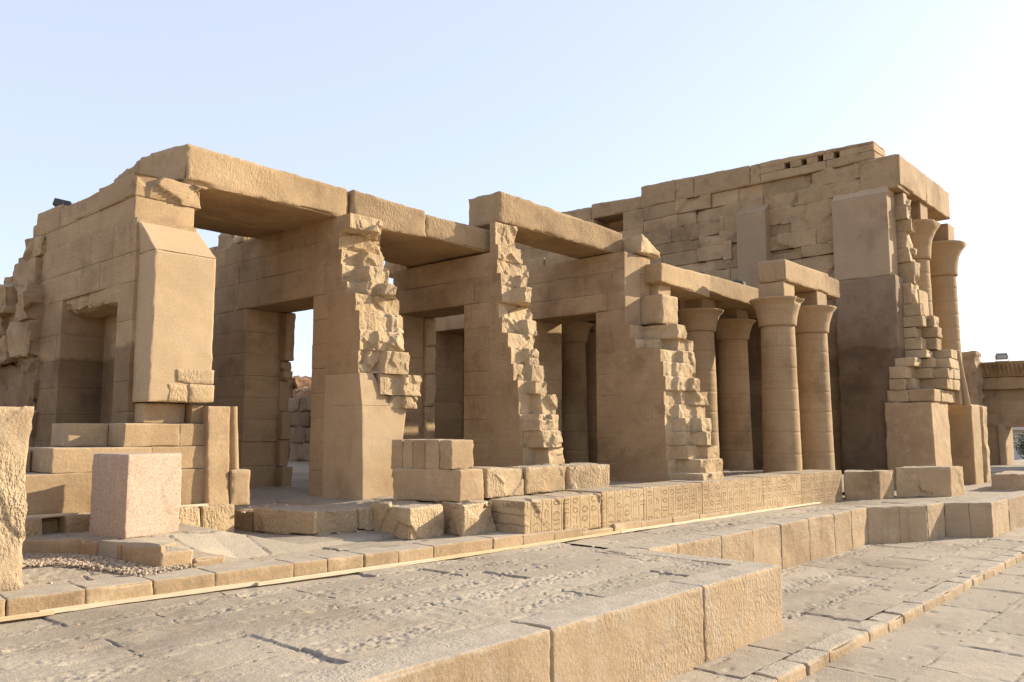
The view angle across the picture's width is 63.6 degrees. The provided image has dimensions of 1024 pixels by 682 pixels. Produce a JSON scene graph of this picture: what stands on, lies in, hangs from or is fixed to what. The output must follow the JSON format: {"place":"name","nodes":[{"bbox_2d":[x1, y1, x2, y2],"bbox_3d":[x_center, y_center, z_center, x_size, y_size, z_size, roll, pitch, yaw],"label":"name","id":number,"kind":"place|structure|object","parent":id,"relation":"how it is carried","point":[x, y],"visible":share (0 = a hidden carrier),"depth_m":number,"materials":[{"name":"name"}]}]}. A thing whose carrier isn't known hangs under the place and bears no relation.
{"place":"outdoors","nodes":[
{"label":"outdoors","id":0,"kind":"place"},
{"bbox_2d":[22,531,500,588],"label":"paving","id":1,"kind":"structure","parent":0,"point":[36,574],"depth_m":11.33,"materials":[{"name":"stone"}]},
{"bbox_2d":[0,406,34,591],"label":"boulder","id":2,"kind":"object","parent":1,"relation":"on","point":[15,427],"visible":0.98,"depth_m":10.20,"materials":[{"name":"beige stone"}]},
{"bbox_2d":[57,513,89,532],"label":"kerb stone","id":3,"kind":"object","parent":1,"relation":"on","point":[75,523],"visible":0.16,"depth_m":12.97,"materials":[{"name":"stone"}]},
{"bbox_2d":[22,553,195,576],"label":"gravel","id":4,"kind":"structure","parent":1,"relation":"on","point":[62,559],"depth_m":11.55,"materials":[{"name":"beige gravel"}]},
{"bbox_2d":[25,523,396,566],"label":"platform","id":5,"kind":"structure","parent":1,"relation":"on","point":[238,544],"depth_m":13.09,"materials":[{"name":"stone"}]},
{"bbox_2d":[25,517,41,536],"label":"kerb stone","id":6,"kind":"object","parent":5,"relation":"on","point":[33,526],"visible":0.19,"depth_m":12.49,"materials":[{"name":"stone"}]},
{"bbox_2d":[26,512,77,517],"bbox_3d":[-7.468,2.671,12.476,0.083,0.048,1.697,-6,-8,42],"label":"timber strip","id":7,"kind":"object","parent":6,"relation":"on","point":[48,515],"visible":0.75,"depth_m":12.78,"materials":[{"name":"beige wood"}]},
{"bbox_2d":[22,537,224,569],"bbox_3d":[-6.725,3.242,11.979,4.901,0.706,1.379,1,-6,-12],"label":"platform edge","id":8,"kind":"object","parent":5,"relation":"attached to","point":[158,556],"visible":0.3,"depth_m":12.00,"materials":[{"name":"stone"}]},
{"bbox_2d":[88,452,181,538],"bbox_3d":[-5.848,2.378,12.855,0.881,1.265,1.082,-3,-7,25],"label":"granite cube","id":9,"kind":"object","parent":5,"relation":"on","point":[135,495],"visible":1,"depth_m":12.49,"materials":[{"name":"stone"}]},
{"bbox_2d":[25,403,249,532],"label":"stepped wall","id":10,"kind":"structure","parent":5,"relation":"on","point":[202,440],"depth_m":14.33,"materials":[{"name":"stone"}]},
{"bbox_2d":[14,172,215,446],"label":"temple wall","id":11,"kind":"structure","parent":10,"relation":"on","point":[128,275],"depth_m":15.47,"materials":[{"name":"stone"}]},
{"bbox_2d":[52,198,73,206],"bbox_3d":[-10.021,-3.004,18.529,0.424,0.254,0.612,2,-7,-18],"label":"floodlight","id":12,"kind":"object","parent":11,"relation":"on","point":[56,202],"visible":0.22,"depth_m":18.25,"materials":[{"name":"metal"}]},
{"bbox_2d":[140,143,347,230],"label":"roof slab","id":13,"kind":"structure","parent":11,"relation":"on","point":[242,190],"depth_m":17.28,"materials":[{"name":"stone"}]},
{"bbox_2d":[179,506,199,526],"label":"kerb stone","id":14,"kind":"object","parent":5,"relation":"on","point":[189,515],"visible":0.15,"depth_m":14.32,"materials":[{"name":"stone"}]},
{"bbox_2d":[181,503,208,506],"bbox_3d":[-5.648,2.893,14.492,0.079,0.042,0.644,-6,-8,42],"label":"timber strip","id":15,"kind":"object","parent":14,"relation":"on","point":[198,505],"visible":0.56,"depth_m":14.54,"materials":[{"name":"beige wood"}]},
{"bbox_2d":[234,503,303,531],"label":"stone block","id":16,"kind":"structure","parent":5,"relation":"on","point":[244,521],"depth_m":15.95,"materials":[{"name":"stone"}]},
{"bbox_2d":[253,505,357,534],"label":"stone block","id":17,"kind":"structure","parent":5,"relation":"on","point":[294,519],"depth_m":15.29,"materials":[{"name":"stone"}]},
{"bbox_2d":[306,503,373,530],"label":"stone block","id":18,"kind":"structure","parent":5,"relation":"on","point":[365,520],"depth_m":15.64,"materials":[{"name":"stone"}]},
{"bbox_2d":[199,504,234,532],"bbox_3d":[-5.480,3.300,14.918,0.775,0.709,0.644,-6,-8,42],"label":"stone block","id":19,"kind":"object","parent":1,"relation":"on","point":[219,517],"visible":0.3,"depth_m":14.70,"materials":[{"name":"stone"}]},
{"bbox_2d":[372,500,443,540],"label":"stone block","id":20,"kind":"structure","parent":1,"relation":"on","point":[408,520],"depth_m":15.30,"materials":[{"name":"stone"}]},
{"bbox_2d":[434,500,495,536],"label":"stone block","id":21,"kind":"structure","parent":1,"relation":"on","point":[467,518],"depth_m":15.78,"materials":[{"name":"stone"}]},
{"bbox_2d":[391,468,483,501],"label":"block","id":22,"kind":"structure","parent":21,"relation":"on","point":[456,485],"depth_m":16.31,"materials":[{"name":"stone"}]},
{"bbox_2d":[391,439,473,469],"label":"block","id":23,"kind":"structure","parent":22,"relation":"on","point":[436,454],"depth_m":16.44,"materials":[{"name":"stone"}]},
{"bbox_2d":[489,495,563,533],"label":"inscribed block","id":24,"kind":"structure","parent":1,"relation":"on","point":[526,514],"depth_m":16.16,"materials":[{"name":"stone"}]},
{"bbox_2d":[0,542,729,681],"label":"terrace pavement","id":25,"kind":"structure","parent":0,"point":[444,598],"depth_m":9.70,"materials":[{"name":"stone"}]},
{"bbox_2d":[0,596,5,622],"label":"kerb stone","id":26,"kind":"object","parent":25,"relation":"on","point":[2,606],"visible":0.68,"depth_m":9.57,"materials":[{"name":"stone"}]},
{"bbox_2d":[0,610,53,621],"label":"timber strip","id":27,"kind":"object","parent":25,"relation":"on","point":[26,615],"visible":1,"depth_m":9.66,"materials":[{"name":"beige wood"}]},
{"bbox_2d":[0,584,84,621],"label":"kerb stone","id":28,"kind":"object","parent":25,"relation":"on","point":[28,600],"visible":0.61,"depth_m":9.93,"materials":[{"name":"stone"}]},
{"bbox_2d":[70,576,152,607],"bbox_3d":[-5.183,3.301,10.680,0.834,0.377,0.609,6,-9,-44],"label":"kerb stone","id":29,"kind":"object","parent":25,"relation":"on","point":[109,589],"visible":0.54,"depth_m":10.53,"materials":[{"name":"stone"}]},
{"bbox_2d":[38,581,258,612],"bbox_3d":[-4.624,3.336,10.780,2.804,0.060,0.070,6,-9,-44],"label":"timber strip","id":30,"kind":"object","parent":25,"relation":"on","point":[137,599],"visible":0.97,"depth_m":10.69,"materials":[{"name":"beige wood"}]},
{"bbox_2d":[138,568,214,599],"bbox_3d":[-4.588,3.367,11.263,0.832,0.375,0.610,6,-9,-44],"label":"kerb stone","id":31,"kind":"object","parent":25,"relation":"on","point":[177,581],"visible":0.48,"depth_m":11.09,"materials":[{"name":"stone"}]},
{"bbox_2d":[198,559,292,591],"bbox_3d":[-3.858,3.441,11.965,1.194,0.380,0.611,6,-9,-43],"label":"kerb stone","id":32,"kind":"object","parent":25,"relation":"on","point":[245,572],"visible":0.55,"depth_m":11.79,"materials":[{"name":"stone"}]},
{"bbox_2d":[275,555,326,580],"bbox_3d":[-3.223,3.509,12.581,0.579,0.376,0.606,6,-9,-43],"label":"kerb stone","id":33,"kind":"object","parent":25,"relation":"on","point":[303,565],"visible":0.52,"depth_m":12.43,"materials":[{"name":"stone"}]},
{"bbox_2d":[310,551,363,576],"bbox_3d":[-2.777,3.554,13.005,0.655,0.377,0.607,6,-9,-43],"label":"kerb stone","id":34,"kind":"object","parent":25,"relation":"on","point":[340,560],"visible":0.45,"depth_m":12.84,"materials":[{"name":"stone"}]},
{"bbox_2d":[256,558,437,585],"bbox_3d":[-2.443,3.563,12.808,3.257,0.053,0.087,6,-9,-44],"label":"timber strip","id":35,"kind":"object","parent":25,"relation":"on","point":[325,574],"visible":1,"depth_m":12.64,"materials":[{"name":"beige wood"}]},
{"bbox_2d":[346,547,397,566],"bbox_3d":[-2.295,3.601,13.444,0.652,0.381,0.614,6,-9,-43],"label":"kerb stone","id":36,"kind":"object","parent":25,"relation":"on","point":[374,556],"visible":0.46,"depth_m":13.28,"materials":[{"name":"stone"}]},
{"bbox_2d":[380,543,432,562],"bbox_3d":[-1.805,3.657,13.925,0.628,0.368,0.768,-6,-8,42],"label":"kerb stone","id":37,"kind":"object","parent":25,"relation":"on","point":[410,552],"visible":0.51,"depth_m":13.77,"materials":[{"name":"stone"}]},
{"bbox_2d":[412,539,461,559],"bbox_3d":[-1.318,3.708,14.419,0.615,0.381,0.663,-6,-8,42],"label":"kerb stone","id":38,"kind":"object","parent":25,"relation":"on","point":[441,548],"visible":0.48,"depth_m":14.29,"materials":[{"name":"stone"}]},
{"bbox_2d":[440,535,492,552],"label":"kerb stone","id":39,"kind":"object","parent":25,"relation":"on","point":[469,543],"visible":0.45,"depth_m":14.84,"materials":[{"name":"stone"}]},
{"bbox_2d":[471,532,522,548],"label":"kerb stone","id":40,"kind":"object","parent":25,"relation":"on","point":[501,539],"visible":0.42,"depth_m":15.38,"materials":[{"name":"stone"}]},
{"bbox_2d":[428,531,620,560],"bbox_3d":[0.456,3.890,15.796,0.091,0.056,5.395,-6,-9,43],"label":"timber strip","id":41,"kind":"object","parent":25,"relation":"on","point":[518,546],"visible":1,"depth_m":15.47,"materials":[{"name":"beige wood"}]},
{"bbox_2d":[505,531,553,544],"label":"kerb stone","id":42,"kind":"object","parent":25,"relation":"on","point":[536,537],"visible":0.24,"depth_m":15.94,"materials":[{"name":"stone"}]},
{"bbox_2d":[0,0,1023,376],"label":"sky","id":43,"kind":"structure","parent":0,"point":[432,107],"materials":[{"name":"blue"}]},
{"bbox_2d":[36,472,1013,677],"bbox_3d":[4.762,4.288,17.673,16.992,2.062,26.793,-6,-8,42],"label":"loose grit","id":44,"kind":"object","parent":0,"point":[50,582],"visible":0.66,"depth_m":13.38,"materials":[{"name":"beige gravel"}]},
{"bbox_2d":[240,462,1023,505],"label":"temple floor","id":45,"kind":"structure","parent":0,"point":[297,490],"depth_m":19.18,"materials":[{"name":"stone"}]},
{"bbox_2d":[288,397,310,461],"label":"enclosure wall","id":46,"kind":"structure","parent":45,"relation":"on","point":[299,409],"depth_m":37.33,"materials":[{"name":"beige stone"}]},
{"bbox_2d":[191,213,421,499],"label":"temple wall","id":47,"kind":"structure","parent":45,"relation":"on","point":[333,273],"depth_m":18.57,"materials":[{"name":"stone"}]},
{"bbox_2d":[114,159,281,238],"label":"roof slab","id":48,"kind":"structure","parent":47,"relation":"on","point":[219,224],"depth_m":19.30,"materials":[{"name":"stone"}]},
{"bbox_2d":[347,190,489,267],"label":"roof slab","id":49,"kind":"structure","parent":47,"relation":"on","point":[410,237],"depth_m":20.27,"materials":[{"name":"stone"}]},
{"bbox_2d":[384,222,564,466],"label":"temple wall","id":50,"kind":"structure","parent":45,"relation":"on","point":[511,417],"depth_m":20.69,"materials":[{"name":"stone"}]},
{"bbox_2d":[473,466,523,497],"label":"pitted block","id":51,"kind":"structure","parent":45,"relation":"on","point":[499,482],"depth_m":16.96,"materials":[{"name":"stone"}]},
{"bbox_2d":[513,463,565,494],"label":"pitted block","id":52,"kind":"structure","parent":45,"relation":"on","point":[543,478],"depth_m":17.92,"materials":[{"name":"stone"}]},
{"bbox_2d":[462,221,679,438],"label":"temple wall","id":53,"kind":"structure","parent":45,"relation":"on","point":[614,226],"depth_m":27.77,"materials":[{"name":"stone"}]},
{"bbox_2d":[561,321,593,463],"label":"stone column","id":54,"kind":"structure","parent":45,"relation":"on","point":[574,408],"depth_m":31.41,"materials":[{"name":"stone"}]},
{"bbox_2d":[433,234,723,482],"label":"temple wall","id":55,"kind":"structure","parent":45,"relation":"on","point":[654,424],"depth_m":23.37,"materials":[{"name":"stone"}]},
{"bbox_2d":[468,191,622,258],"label":"roof slab","id":56,"kind":"structure","parent":55,"relation":"on","point":[540,227],"depth_m":22.24,"materials":[{"name":"stone"}]},
{"bbox_2d":[559,463,609,490],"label":"pitted block","id":57,"kind":"structure","parent":45,"relation":"on","point":[582,475],"depth_m":18.91,"materials":[{"name":"stone"}]},
{"bbox_2d":[586,323,599,463],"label":"stone column","id":58,"kind":"structure","parent":45,"relation":"on","point":[591,375],"depth_m":34.52,"materials":[{"name":"stone"}]},
{"bbox_2d":[677,298,723,445],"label":"stone column","id":59,"kind":"structure","parent":45,"relation":"on","point":[698,318],"depth_m":27.87,"materials":[{"name":"stone"}]},
{"bbox_2d":[645,263,758,318],"bbox_3d":[8.036,-1.558,30.015,1.653,1.084,14.446,-5,-8,37],"label":"architrave","id":60,"kind":"object","parent":59,"relation":"on","point":[685,284],"visible":0.52,"depth_m":26.35,"materials":[{"name":"stone"}]},
{"bbox_2d":[732,280,745,284],"bbox_3d":[8.207,-2.039,29.867,0.448,0.268,0.648,-3,-7,22],"label":"floodlight","id":61,"kind":"object","parent":60,"relation":"on","point":[740,282],"visible":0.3,"depth_m":29.60,"materials":[{"name":"metal"}]},
{"bbox_2d":[514,141,919,474],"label":"tall wall","id":62,"kind":"structure","parent":45,"relation":"on","point":[842,215],"depth_m":35.30,"materials":[{"name":"stone"}]},
{"bbox_2d":[715,309,755,469],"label":"stone column","id":63,"kind":"structure","parent":45,"relation":"on","point":[733,330],"depth_m":30.39,"materials":[{"name":"stone"}]},
{"bbox_2d":[749,281,803,472],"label":"stone column","id":64,"kind":"structure","parent":45,"relation":"on","point":[776,305],"depth_m":26.40,"materials":[{"name":"stone"}]},
{"bbox_2d":[794,291,836,469],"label":"stone column","id":65,"kind":"structure","parent":45,"relation":"on","point":[815,313],"depth_m":28.26,"materials":[{"name":"stone"}]},
{"bbox_2d":[757,259,839,299],"bbox_3d":[10.088,-2.064,28.659,0.967,0.753,5.057,-6,-8,42],"label":"architrave","id":66,"kind":"object","parent":65,"relation":"on","point":[801,279],"visible":0.8,"depth_m":27.39,"materials":[{"name":"stone"}]},
{"bbox_2d":[909,201,940,315],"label":"stone column","id":67,"kind":"structure","parent":45,"relation":"on","point":[922,236],"depth_m":35.68,"materials":[{"name":"stone"}]},
{"bbox_2d":[897,154,949,220],"bbox_3d":[17.732,-6.635,36.719,1.375,1.334,7.496,-6,-8,42],"label":"architrave","id":68,"kind":"object","parent":67,"relation":"on","point":[919,185],"visible":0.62,"depth_m":36.02,"materials":[{"name":"stone"}]},
{"bbox_2d":[929,223,966,358],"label":"stone column","id":69,"kind":"structure","parent":45,"relation":"on","point":[947,248],"depth_m":38.65,"materials":[{"name":"stone"}]},
{"bbox_2d":[577,545,999,681],"bbox_3d":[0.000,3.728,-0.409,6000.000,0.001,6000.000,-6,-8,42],"label":"ground","id":70,"kind":"structure","parent":0,"point":[780,659],"depth_m":17.45,"materials":[{"name":"beige sand"}]},
{"bbox_2d":[0,236,45,446],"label":"ruined wall","id":71,"kind":"structure","parent":70,"relation":"on","point":[21,299],"depth_m":18.03,"materials":[{"name":"stone"}]},
{"bbox_2d":[287,375,311,397],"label":"mud brick ruin","id":72,"kind":"object","parent":70,"relation":"on","point":[299,387],"visible":0.03,"depth_m":74.78,"materials":[{"name":"brown brick"}]},
{"bbox_2d":[275,490,1023,681],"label":"terrace step","id":73,"kind":"object","parent":70,"relation":"on","point":[661,632],"visible":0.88,"depth_m":11.37,"materials":[{"name":"stone"}]},
{"bbox_2d":[962,350,984,405],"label":"broken pillar","id":74,"kind":"structure","parent":70,"relation":"on","point":[972,368],"depth_m":53.92,"materials":[{"name":"stone"}]},
{"bbox_2d":[980,360,1023,464],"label":"gate building","id":75,"kind":"structure","parent":70,"relation":"on","point":[1003,393],"depth_m":54.13,"materials":[{"name":"stone"}]},
{"bbox_2d":[995,353,1008,361],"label":"floodlight","id":76,"kind":"object","parent":75,"relation":"on","point":[1001,356],"visible":0.88,"depth_m":54.15,"materials":[{"name":"metal"}]},
{"bbox_2d":[1012,427,1023,459],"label":"pale kiosk","id":77,"kind":"object","parent":70,"relation":"on","point":[1016,430],"visible":0.05,"depth_m":86.30,"materials":[{"name":"white paint"}]},
{"bbox_2d":[1013,432,1023,458],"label":"tree","id":78,"kind":"object","parent":70,"relation":"on","point":[1020,448],"visible":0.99,"depth_m":77.24,"materials":[{"name":"green plant"}]},
{"bbox_2d":[564,459,1023,547],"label":"terrace pavement","id":79,"kind":"structure","parent":0,"point":[979,491],"depth_m":20.95,"materials":[{"name":"stone"}]},
{"bbox_2d":[531,491,600,530],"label":"inscribed block","id":80,"kind":"structure","parent":79,"relation":"on","point":[581,510],"depth_m":17.11,"materials":[{"name":"stone"}]},
{"bbox_2d":[554,528,581,544],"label":"kerb stone","id":81,"kind":"object","parent":79,"relation":"on","point":[568,533],"visible":0.38,"depth_m":16.61,"materials":[{"name":"stone"}]},
{"bbox_2d":[582,527,612,535],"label":"kerb stone","id":82,"kind":"object","parent":79,"relation":"on","point":[597,531],"visible":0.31,"depth_m":17.31,"materials":[{"name":"stone"}]},
{"bbox_2d":[612,520,640,531],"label":"kerb stone","id":83,"kind":"object","parent":79,"relation":"on","point":[626,525],"visible":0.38,"depth_m":18.06,"materials":[{"name":"stone"}]},
{"bbox_2d":[641,517,671,526],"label":"kerb stone","id":84,"kind":"object","parent":79,"relation":"on","point":[645,523],"visible":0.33,"depth_m":18.91,"materials":[{"name":"stone"}]},
{"bbox_2d":[672,514,698,522],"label":"kerb stone","id":85,"kind":"object","parent":79,"relation":"on","point":[685,518],"visible":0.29,"depth_m":19.80,"materials":[{"name":"stone"}]},
{"bbox_2d":[565,469,842,527],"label":"inscribed plinth","id":86,"kind":"structure","parent":79,"relation":"on","point":[678,498],"depth_m":21.01,"materials":[{"name":"stone"}]},
{"bbox_2d":[699,511,727,518],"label":"kerb stone","id":87,"kind":"object","parent":79,"relation":"on","point":[708,515],"visible":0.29,"depth_m":20.72,"materials":[{"name":"stone"}]},
{"bbox_2d":[618,502,820,532],"bbox_3d":[6.236,4.557,21.871,0.092,0.058,11.386,-6,-9,43],"label":"timber strip","id":88,"kind":"object","parent":79,"relation":"on","point":[688,521],"visible":1,"depth_m":20.42,"materials":[{"name":"beige wood"}]},
{"bbox_2d":[844,470,893,500],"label":"plinth block","id":89,"kind":"structure","parent":79,"relation":"on","point":[868,484],"depth_m":26.55,"materials":[{"name":"stone"}]},
{"bbox_2d":[885,283,969,481],"bbox_3d":[16.812,1.808,33.401,2.205,8.328,3.900,-6,-8,42],"label":"stepped ruin","id":90,"kind":"object","parent":79,"relation":"on","point":[927,380],"visible":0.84,"depth_m":32.47,"materials":[{"name":"stone"}]},
{"bbox_2d":[896,466,964,497],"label":"plinth block","id":91,"kind":"structure","parent":79,"relation":"on","point":[929,481],"depth_m":27.63,"materials":[{"name":"stone"}]},
{"bbox_2d":[948,404,990,484],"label":"screen wall","id":92,"kind":"structure","parent":79,"relation":"on","point":[970,452],"depth_m":34.69,"materials":[{"name":"stone"}]},
{"bbox_2d":[991,471,1023,489],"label":"plinth block","id":93,"kind":"structure","parent":79,"relation":"on","point":[1008,480],"depth_m":30.90,"materials":[{"name":"stone"}]},
{"bbox_2d":[662,527,1023,681],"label":"walkway","id":94,"kind":"structure","parent":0,"point":[845,600],"depth_m":17.22,"materials":[{"name":"stone"}]},
{"bbox_2d":[738,543,1023,681],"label":"walkway edge","id":95,"kind":"object","parent":94,"relation":"attached to","point":[811,659],"visible":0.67,"depth_m":13.69,"materials":[{"name":"stone"}]},
{"bbox_2d":[797,560,1023,681],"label":"forecourt pavement","id":96,"kind":"structure","parent":0,"point":[987,648],"depth_m":12.99,"materials":[{"name":"stone"}]}
]}

